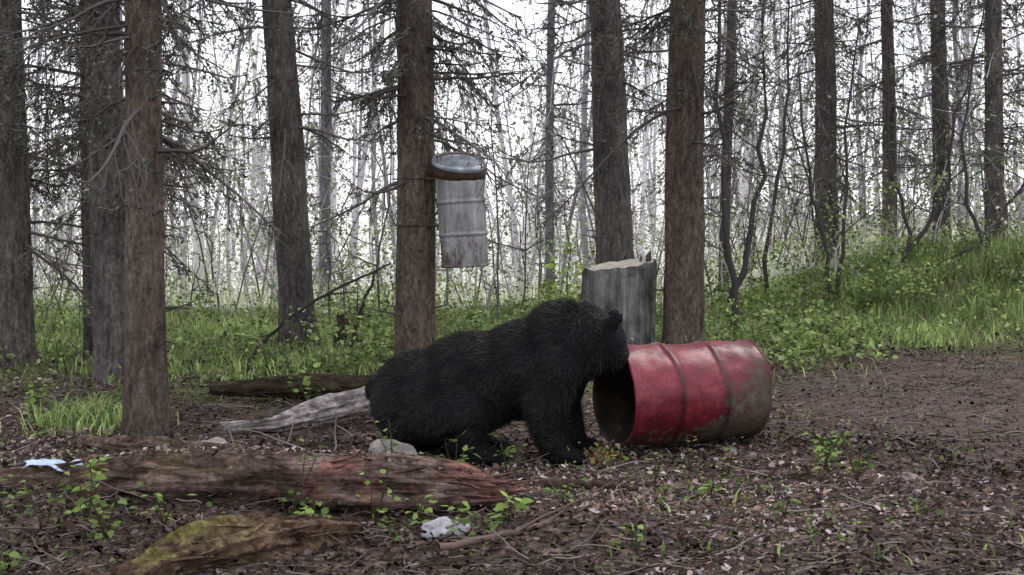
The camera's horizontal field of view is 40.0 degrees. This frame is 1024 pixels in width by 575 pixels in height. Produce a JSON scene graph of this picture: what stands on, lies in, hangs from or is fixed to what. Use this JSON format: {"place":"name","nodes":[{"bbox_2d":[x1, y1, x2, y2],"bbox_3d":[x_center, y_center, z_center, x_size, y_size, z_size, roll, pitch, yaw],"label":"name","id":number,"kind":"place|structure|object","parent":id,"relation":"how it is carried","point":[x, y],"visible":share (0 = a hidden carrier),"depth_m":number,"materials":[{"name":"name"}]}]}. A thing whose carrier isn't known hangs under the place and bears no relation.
{"place":"outdoors","nodes":[
{"label":"outdoors","id":0,"kind":"place"},
{"bbox_2d":[22,459,82,471],"bbox_3d":[-2.210,0.874,7.006,0.459,0.075,0.180,0,3,0],"label":"blue plastic scrap","id":1,"kind":"object","parent":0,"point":[50,462],"visible":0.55,"depth_m":6.98,"materials":[{"name":"plastic"}]},
{"bbox_2d":[0,215,1023,574],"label":"ground","id":2,"kind":"structure","parent":0,"point":[936,393],"depth_m":8.00,"materials":[{"name":"brown soil"}]},
{"bbox_2d":[0,547,29,574],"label":"leafy plant","id":3,"kind":"object","parent":2,"relation":"on","point":[14,554],"visible":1,"depth_m":5.47,"materials":[{"name":"green plant"}]},
{"bbox_2d":[0,474,31,517],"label":"leafy plant","id":4,"kind":"object","parent":2,"relation":"on","point":[11,497],"visible":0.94,"depth_m":6.35,"materials":[{"name":"green plant"}]},
{"bbox_2d":[23,397,53,438],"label":"leafy plant","id":5,"kind":"object","parent":2,"relation":"on","point":[33,400],"visible":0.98,"depth_m":8.67,"materials":[{"name":"green plant"}]},
{"bbox_2d":[23,379,55,412],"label":"leafy plant","id":6,"kind":"object","parent":2,"relation":"on","point":[32,393],"visible":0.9,"depth_m":9.64,"materials":[{"name":"green plant"}]},
{"bbox_2d":[0,460,84,490],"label":"fallen log","id":7,"kind":"object","parent":2,"relation":"on","point":[31,475],"visible":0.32,"depth_m":6.98,"materials":[{"name":"brown wood"}]},
{"bbox_2d":[16,468,71,530],"bbox_3d":[-2.058,0.929,6.174,0.238,0.280,0.167,-1,3,-12],"label":"leafy plant","id":8,"kind":"object","parent":2,"relation":"on","point":[52,499],"visible":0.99,"depth_m":6.16,"materials":[{"name":"green plant"}]},
{"bbox_2d":[65,457,108,522],"bbox_3d":[-1.897,0.899,6.289,0.193,0.314,0.248,-1,3,-16],"label":"leafy plant","id":9,"kind":"object","parent":2,"relation":"on","point":[99,476],"visible":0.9,"depth_m":6.28,"materials":[{"name":"green plant"}]},
{"bbox_2d":[0,0,191,368],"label":"spruce tree","id":10,"kind":"object","parent":2,"relation":"on","point":[17,319],"visible":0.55,"depth_m":12.45,"materials":[{"name":"grey plant"}]},
{"bbox_2d":[74,497,137,538],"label":"leafy plant","id":11,"kind":"object","parent":2,"relation":"on","point":[81,501],"visible":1,"depth_m":6.04,"materials":[{"name":"green plant"}]},
{"bbox_2d":[106,374,123,408],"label":"leafy plant","id":12,"kind":"object","parent":2,"relation":"on","point":[116,383],"visible":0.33,"depth_m":9.46,"materials":[{"name":"green plant"}]},
{"bbox_2d":[0,0,250,385],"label":"spruce tree","id":13,"kind":"object","parent":2,"relation":"on","point":[106,232],"visible":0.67,"depth_m":11.37,"materials":[{"name":"grey plant"}]},
{"bbox_2d":[22,0,248,361],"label":"spruce tree","id":14,"kind":"object","parent":2,"relation":"on","point":[87,292],"visible":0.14,"depth_m":13.13,"materials":[{"name":"grey plant"}]},
{"bbox_2d":[0,0,305,436],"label":"spruce tree","id":15,"kind":"object","parent":2,"relation":"on","point":[146,409],"visible":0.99,"depth_m":8.70,"materials":[{"name":"brown plant"}]},
{"bbox_2d":[75,434,238,452],"bbox_3d":[-2.095,0.917,8.129,1.274,0.155,0.303,1,3,22],"label":"fallen log","id":16,"kind":"object","parent":2,"relation":"on","point":[119,443],"visible":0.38,"depth_m":8.02,"materials":[{"name":"wood"}]},
{"bbox_2d":[136,480,195,525],"bbox_3d":[-1.546,0.962,6.264,0.244,0.219,0.169,-2,4,-35],"label":"leafy plant","id":17,"kind":"object","parent":2,"relation":"on","point":[158,496],"visible":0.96,"depth_m":6.25,"materials":[{"name":"green plant"}]},
{"bbox_2d":[200,437,227,443],"bbox_3d":[-1.749,0.934,8.261,0.212,0.111,0.147,0,3,0],"label":"rock","id":18,"kind":"object","parent":2,"relation":"on","point":[218,440],"visible":0.16,"depth_m":8.24,"materials":[{"name":"grey stone"}]},
{"bbox_2d":[98,512,365,574],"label":"fallen log","id":19,"kind":"object","parent":2,"relation":"on","point":[197,545],"visible":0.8,"depth_m":5.61,"materials":[{"name":"brown wood"}]},
{"bbox_2d":[249,337,282,376],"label":"leafy plant","id":20,"kind":"object","parent":2,"relation":"on","point":[279,357],"visible":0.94,"depth_m":11.26,"materials":[{"name":"green plant"}]},
{"bbox_2d":[169,0,396,346],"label":"spruce tree","id":21,"kind":"object","parent":2,"relation":"on","point":[289,179],"visible":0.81,"depth_m":14.61,"materials":[{"name":"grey plant"}]},
{"bbox_2d":[227,410,348,455],"bbox_3d":[-1.385,0.905,7.798,0.967,0.452,0.441,-1,3,-22],"label":"fallen branch","id":22,"kind":"object","parent":2,"relation":"on","point":[284,442],"visible":0.26,"depth_m":7.71,"materials":[{"name":"brown wood"}]},
{"bbox_2d":[203,373,374,399],"bbox_3d":[-1.266,0.748,10.688,2.182,0.203,0.270,0,3,0],"label":"fallen log","id":23,"kind":"object","parent":2,"relation":"on","point":[276,386],"visible":0.48,"depth_m":10.61,"materials":[{"name":"brown wood"}]},
{"bbox_2d":[217,386,371,433],"bbox_3d":[-1.227,0.759,9.084,1.413,0.300,0.204,-1,3,-24],"label":"fallen log","id":24,"kind":"object","parent":2,"relation":"on","point":[329,408],"visible":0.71,"depth_m":8.99,"materials":[{"name":"grey wood"}]},
{"bbox_2d":[267,438,326,515],"bbox_3d":[-0.983,0.889,6.431,0.307,0.386,0.137,-1,3,-26],"label":"leafy plant","id":25,"kind":"object","parent":2,"relation":"on","point":[290,491],"visible":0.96,"depth_m":6.43,"materials":[{"name":"green plant"}]},
{"bbox_2d":[287,358,321,400],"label":"leafy plant","id":26,"kind":"object","parent":2,"relation":"on","point":[305,378],"visible":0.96,"depth_m":10.39,"materials":[{"name":"green plant"}]},
{"bbox_2d":[72,444,537,513],"bbox_3d":[-1.000,0.938,6.740,2.250,0.365,0.421,0,3,0],"label":"fallen log","id":27,"kind":"object","parent":2,"relation":"on","point":[223,474],"visible":0.78,"depth_m":6.60,"materials":[{"name":"brown wood"}]},
{"bbox_2d":[294,500,331,517],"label":"leafy plant","id":28,"kind":"object","parent":2,"relation":"on","point":[324,510],"visible":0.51,"depth_m":6.09,"materials":[{"name":"green plant"}]},
{"bbox_2d":[305,387,324,398],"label":"leafy plant","id":29,"kind":"object","parent":2,"relation":"on","point":[323,388],"visible":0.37,"depth_m":9.79,"materials":[{"name":"green plant"}]},
{"bbox_2d":[267,0,388,303],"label":"spruce tree","id":30,"kind":"object","parent":2,"relation":"on","point":[324,181],"visible":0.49,"depth_m":21.86,"materials":[{"name":"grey plant"}]},
{"bbox_2d":[333,313,351,350],"bbox_3d":[-1.715,0.478,14.246,0.201,0.474,0.201,-1,3,-21],"label":"broken snag","id":31,"kind":"object","parent":2,"relation":"on","point":[342,320],"visible":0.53,"depth_m":14.20,"materials":[{"name":"brown wood"}]},
{"bbox_2d":[339,358,366,374],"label":"leafy plant","id":32,"kind":"object","parent":2,"relation":"on","point":[352,363],"visible":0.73,"depth_m":10.91,"materials":[{"name":"green plant"}]},
{"bbox_2d":[350,256,380,348],"bbox_3d":[-1.420,0.182,13.657,0.292,0.988,0.330,0,3,0],"label":"fallen branch","id":33,"kind":"object","parent":2,"relation":"on","point":[355,327],"visible":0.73,"depth_m":13.53,"materials":[{"name":"brown wood"}]},
{"bbox_2d":[309,47,440,319],"bbox_3d":[-1.746,-1.224,16.942,1.568,3.457,1.131,-1,3,-21],"label":"sapling tree","id":34,"kind":"object","parent":2,"relation":"on","point":[379,245],"visible":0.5,"depth_m":16.99,"materials":[{"name":"brown wood"}]},
{"bbox_2d":[356,465,400,525],"bbox_3d":[-0.594,0.958,6.436,0.160,0.257,0.231,2,3,27],"label":"leafy plant","id":35,"kind":"object","parent":2,"relation":"on","point":[389,491],"visible":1,"depth_m":6.39,"materials":[{"name":"green plant"}]},
{"bbox_2d":[375,419,398,452],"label":"leafy plant","id":36,"kind":"object","parent":2,"relation":"on","point":[392,444],"visible":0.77,"depth_m":7.42,"materials":[{"name":"green plant"}]},
{"bbox_2d":[366,439,417,455],"bbox_3d":[-0.658,0.931,7.544,0.354,0.243,0.216,0,3,0],"label":"rock","id":37,"kind":"object","parent":2,"relation":"on","point":[377,444],"visible":0.26,"depth_m":7.49,"materials":[{"name":"grey stone"}]},
{"bbox_2d":[377,517,418,541],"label":"leafy plant","id":38,"kind":"object","parent":2,"relation":"on","point":[397,537],"visible":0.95,"depth_m":5.94,"materials":[{"name":"green plant"}]},
{"bbox_2d":[270,0,563,356],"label":"spruce tree","id":39,"kind":"object","parent":2,"relation":"on","point":[413,34],"visible":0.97,"depth_m":10.85,"materials":[{"name":"brown plant"}]},
{"bbox_2d":[392,152,489,267],"bbox_3d":[-0.565,-0.602,10.854,0.800,0.897,0.431,1,3,20],"label":"hanging barrel","id":40,"kind":"object","parent":39,"relation":"attached to","point":[463,232],"visible":0.96,"depth_m":10.65,"materials":[{"name":"grey metal"}]},
{"bbox_2d":[405,495,437,524],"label":"leafy plant","id":41,"kind":"object","parent":2,"relation":"on","point":[427,510],"visible":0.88,"depth_m":6.34,"materials":[{"name":"green plant"}]},
{"bbox_2d":[412,452,443,457],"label":"leafy plant","id":42,"kind":"object","parent":2,"relation":"on","point":[439,456],"visible":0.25,"depth_m":7.32,"materials":[{"name":"green plant"}]},
{"bbox_2d":[421,516,469,539],"bbox_3d":[-0.289,1.047,6.113,0.216,0.106,0.138,0,3,0],"label":"plastic bag","id":43,"kind":"object","parent":2,"relation":"on","point":[436,527],"visible":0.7,"depth_m":6.08,"materials":[{"name":"white plastic"}]},
{"bbox_2d":[441,501,478,531],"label":"leafy plant","id":44,"kind":"object","parent":2,"relation":"on","point":[462,509],"visible":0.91,"depth_m":6.06,"materials":[{"name":"green plant"}]},
{"bbox_2d":[445,433,481,462],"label":"leafy plant","id":45,"kind":"object","parent":2,"relation":"on","point":[465,447],"visible":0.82,"depth_m":7.43,"materials":[{"name":"green plant"}]},
{"bbox_2d":[459,511,502,535],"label":"leafy plant","id":46,"kind":"object","parent":2,"relation":"on","point":[466,520],"visible":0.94,"depth_m":6.00,"materials":[{"name":"green plant"}]},
{"bbox_2d":[434,12,541,318],"bbox_3d":[-0.360,-1.535,18.096,1.532,4.004,0.956,0,3,0],"label":"sapling tree","id":47,"kind":"object","parent":2,"relation":"on","point":[497,267],"visible":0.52,"depth_m":18.14,"materials":[{"name":"brown wood"}]},
{"bbox_2d":[363,295,634,467],"bbox_3d":[-0.046,0.515,7.956,1.625,0.959,0.732,0,3,0],"label":"black bear","id":48,"kind":"object","parent":2,"relation":"on","point":[538,368],"visible":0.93,"depth_m":7.73},
{"bbox_2d":[488,431,527,475],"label":"leafy plant","id":49,"kind":"object","parent":2,"relation":"on","point":[506,452],"visible":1,"depth_m":7.37,"materials":[{"name":"green plant"}]},
{"bbox_2d":[487,490,533,521],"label":"leafy plant","id":50,"kind":"object","parent":2,"relation":"on","point":[517,504],"visible":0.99,"depth_m":6.26,"materials":[{"name":"green plant"}]},
{"bbox_2d":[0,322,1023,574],"bbox_3d":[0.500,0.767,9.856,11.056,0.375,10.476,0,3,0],"label":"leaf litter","id":51,"kind":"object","parent":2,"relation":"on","point":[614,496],"visible":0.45,"depth_m":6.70,"materials":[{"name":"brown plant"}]},
{"bbox_2d":[0,213,1023,574],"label":"grass","id":52,"kind":"structure","parent":2,"relation":"on","point":[80,415],"depth_m":15.92,"materials":[{"name":"green plant"}]},
{"bbox_2d":[0,174,1023,572],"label":"undergrowth foliage","id":53,"kind":"object","parent":2,"relation":"on","point":[722,306],"visible":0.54,"depth_m":15.41,"materials":[{"name":"green plant"}]},
{"bbox_2d":[0,263,1023,574],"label":"fallen twigs","id":54,"kind":"object","parent":2,"relation":"on","point":[578,569],"depth_m":6.58,"materials":[{"name":"brown wood"}]},
{"bbox_2d":[21,0,1023,300],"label":"distant trees","id":55,"kind":"object","parent":2,"relation":"on","point":[253,154],"visible":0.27,"depth_m":44.05,"materials":[{"name":"grey plant"}]},
{"bbox_2d":[23,0,1023,321],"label":"shrub thicket","id":56,"kind":"object","parent":2,"relation":"on","point":[745,208],"visible":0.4,"depth_m":21.36,"materials":[{"name":"grey plant"}]},
{"bbox_2d":[464,82,590,313],"bbox_3d":[0.160,-0.966,16.918,1.646,2.996,1.077,0,3,0],"label":"sapling tree","id":57,"kind":"object","parent":2,"relation":"on","point":[539,158],"visible":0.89,"depth_m":16.98,"materials":[{"name":"brown wood"}]},
{"bbox_2d":[489,0,592,297],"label":"spruce tree","id":58,"kind":"object","parent":2,"relation":"on","point":[551,116],"visible":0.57,"depth_m":19.89,"materials":[{"name":"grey plant"}]},
{"bbox_2d":[436,467,682,551],"bbox_3d":[0.283,1.022,6.185,0.326,0.386,1.421,3,4,43],"label":"fallen branch","id":59,"kind":"object","parent":2,"relation":"on","point":[453,546],"visible":0.67,"depth_m":6.01,"materials":[{"name":"brown wood"}]},
{"bbox_2d":[543,480,587,504],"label":"leafy plant","id":60,"kind":"object","parent":2,"relation":"on","point":[547,489],"visible":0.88,"depth_m":6.57,"materials":[{"name":"green plant"}]},
{"bbox_2d":[529,477,638,491],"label":"fallen branch","id":61,"kind":"object","parent":2,"relation":"on","point":[586,485],"visible":0.81,"depth_m":7.03,"materials":[{"name":"brown wood"}]},
{"bbox_2d":[582,439,628,465],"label":"bait scraps","id":62,"kind":"object","parent":2,"relation":"on","point":[605,452],"visible":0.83,"depth_m":7.92,"materials":[{"name":"brown plant"}]},
{"bbox_2d":[581,251,656,344],"bbox_3d":[1.026,0.231,13.367,0.830,1.163,0.834,0,3,0],"label":"tree stump","id":63,"kind":"object","parent":2,"relation":"on","point":[621,287],"visible":0.54,"depth_m":13.08,"materials":[{"name":"grey wood"}]},
{"bbox_2d":[476,0,773,264],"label":"spruce tree","id":64,"kind":"object","parent":2,"relation":"on","point":[613,231],"visible":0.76,"depth_m":15.38,"materials":[{"name":"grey plant"}]},
{"bbox_2d":[612,524,646,554],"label":"leafy plant","id":65,"kind":"object","parent":2,"relation":"on","point":[640,539],"visible":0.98,"depth_m":5.69,"materials":[{"name":"green plant"}]},
{"bbox_2d":[645,449,667,482],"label":"leafy plant","id":66,"kind":"object","parent":2,"relation":"on","point":[656,476],"visible":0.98,"depth_m":7.37,"materials":[{"name":"green plant"}]},
{"bbox_2d":[592,339,771,447],"bbox_3d":[0.998,0.622,8.290,0.890,0.614,0.599,-2,4,-22],"label":"red barrel","id":67,"kind":"object","parent":2,"relation":"on","point":[706,391],"visible":0.95,"depth_m":8.10,"materials":[{"name":"paint"}]},
{"bbox_2d":[675,434,697,474],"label":"leafy plant","id":68,"kind":"object","parent":2,"relation":"on","point":[688,461],"visible":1,"depth_m":7.57,"materials":[{"name":"green plant"}]},
{"bbox_2d":[534,0,850,343],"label":"spruce tree","id":69,"kind":"object","parent":2,"relation":"on","point":[684,113],"visible":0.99,"depth_m":12.82,"materials":[{"name":"brown plant"}]},
{"bbox_2d":[695,473,727,496],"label":"leafy plant","id":70,"kind":"object","parent":2,"relation":"on","point":[704,490],"visible":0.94,"depth_m":6.97,"materials":[{"name":"green plant"}]},
{"bbox_2d":[628,0,819,297],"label":"spruce tree","id":71,"kind":"object","parent":2,"relation":"on","point":[731,58],"visible":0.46,"depth_m":20.32,"materials":[{"name":"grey plant"}]},
{"bbox_2d":[661,1,792,329],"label":"sapling tree","id":72,"kind":"object","parent":2,"relation":"on","point":[736,282],"visible":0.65,"depth_m":15.76,"materials":[{"name":"brown wood"}]},
{"bbox_2d":[719,447,737,476],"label":"leafy plant","id":73,"kind":"object","parent":2,"relation":"on","point":[730,463],"visible":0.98,"depth_m":7.49,"materials":[{"name":"green plant"}]},
{"bbox_2d":[730,318,771,344],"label":"leafy plant","id":74,"kind":"object","parent":2,"relation":"on","point":[762,327],"visible":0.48,"depth_m":12.52,"materials":[{"name":"green plant"}]},
{"bbox_2d":[742,313,783,350],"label":"leafy plant","id":75,"kind":"object","parent":2,"relation":"on","point":[755,321],"visible":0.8,"depth_m":13.00,"materials":[{"name":"green plant"}]},
{"bbox_2d":[772,486,800,516],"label":"leafy plant","id":76,"kind":"object","parent":2,"relation":"on","point":[787,489],"visible":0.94,"depth_m":6.46,"materials":[{"name":"green plant"}]},
{"bbox_2d":[781,352,803,374],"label":"leafy plant","id":77,"kind":"object","parent":2,"relation":"on","point":[790,371],"visible":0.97,"depth_m":11.86,"materials":[{"name":"green plant"}]},
{"bbox_2d":[721,0,874,305],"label":"sapling tree","id":78,"kind":"object","parent":2,"relation":"on","point":[764,262],"visible":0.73,"depth_m":18.45,"materials":[{"name":"brown wood"}]},
{"bbox_2d":[784,321,818,364],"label":"leafy plant","id":79,"kind":"object","parent":2,"relation":"on","point":[810,332],"visible":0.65,"depth_m":12.68,"materials":[{"name":"green plant"}]},
{"bbox_2d":[712,18,907,302],"bbox_3d":[3.801,-1.508,17.206,2.414,3.612,1.280,-1,3,-15],"label":"sapling tree","id":80,"kind":"object","parent":2,"relation":"on","point":[821,225],"visible":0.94,"depth_m":17.45,"materials":[{"name":"brown wood"}]},
{"bbox_2d":[799,323,834,356],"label":"leafy plant","id":81,"kind":"object","parent":2,"relation":"on","point":[802,326],"visible":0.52,"depth_m":13.26,"materials":[{"name":"green plant"}]},
{"bbox_2d":[803,431,845,470],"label":"leafy plant","id":82,"kind":"object","parent":2,"relation":"on","point":[816,460],"visible":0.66,"depth_m":7.53,"materials":[{"name":"green plant"}]},
{"bbox_2d":[813,434,842,478],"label":"leafy plant","id":83,"kind":"object","parent":2,"relation":"on","point":[826,457],"visible":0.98,"depth_m":7.36,"materials":[{"name":"green plant"}]},
{"bbox_2d":[704,0,954,262],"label":"spruce tree","id":84,"kind":"object","parent":2,"relation":"on","point":[824,69],"visible":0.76,"depth_m":21.76,"materials":[{"name":"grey plant"}]},
{"bbox_2d":[822,309,860,350],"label":"leafy plant","id":85,"kind":"object","parent":2,"relation":"on","point":[837,334],"visible":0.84,"depth_m":13.63,"materials":[{"name":"green plant"}]},
{"bbox_2d":[831,431,875,480],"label":"leafy plant","id":86,"kind":"object","parent":2,"relation":"on","point":[855,463],"visible":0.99,"depth_m":7.25,"materials":[{"name":"green plant"}]},
{"bbox_2d":[794,0,983,247],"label":"spruce tree","id":87,"kind":"object","parent":2,"relation":"on","point":[886,175],"visible":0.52,"depth_m":23.77,"materials":[{"name":"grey plant"}]},
{"bbox_2d":[897,472,920,482],"bbox_3d":[2.053,0.981,7.257,0.131,0.057,0.107,0,3,0],"label":"rock","id":88,"kind":"object","parent":2,"relation":"on","point":[903,476],"visible":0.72,"depth_m":7.23,"materials":[{"name":"grey stone"}]},
{"bbox_2d":[806,0,1022,269],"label":"sapling tree","id":89,"kind":"object","parent":2,"relation":"on","point":[908,249],"visible":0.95,"depth_m":17.93,"materials":[{"name":"brown wood"}]},
{"bbox_2d":[908,497,943,519],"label":"leafy plant","id":90,"kind":"object","parent":2,"relation":"on","point":[925,510],"visible":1,"depth_m":6.47,"materials":[{"name":"green plant"}]},
{"bbox_2d":[846,0,1023,239],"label":"spruce tree","id":91,"kind":"object","parent":2,"relation":"on","point":[940,140],"visible":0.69,"depth_m":21.78,"materials":[{"name":"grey plant"}]},
{"bbox_2d":[909,249,970,276],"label":"fallen branch","id":92,"kind":"object","parent":2,"relation":"on","point":[955,256],"visible":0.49,"depth_m":17.34,"materials":[{"name":"brown wood"}]},
{"bbox_2d":[878,0,1023,252],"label":"sapling tree","id":93,"kind":"object","parent":2,"relation":"on","point":[972,215],"visible":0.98,"depth_m":17.70,"materials":[{"name":"brown wood"}]},
{"bbox_2d":[880,0,1023,244],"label":"spruce tree","id":94,"kind":"object","parent":2,"relation":"on","point":[992,29],"visible":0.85,"depth_m":20.41,"materials":[{"name":"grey plant"}]},
{"bbox_2d":[947,0,1023,168],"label":"spruce tree","id":95,"kind":"object","parent":2,"relation":"on","point":[1013,92],"visible":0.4,"depth_m":22.36,"materials":[{"name":"grey plant"}]},
{"bbox_2d":[22,0,1023,222],"label":"sky","id":96,"kind":"structure","parent":0,"point":[517,8],"materials":[{"name":"white"}]}
]}

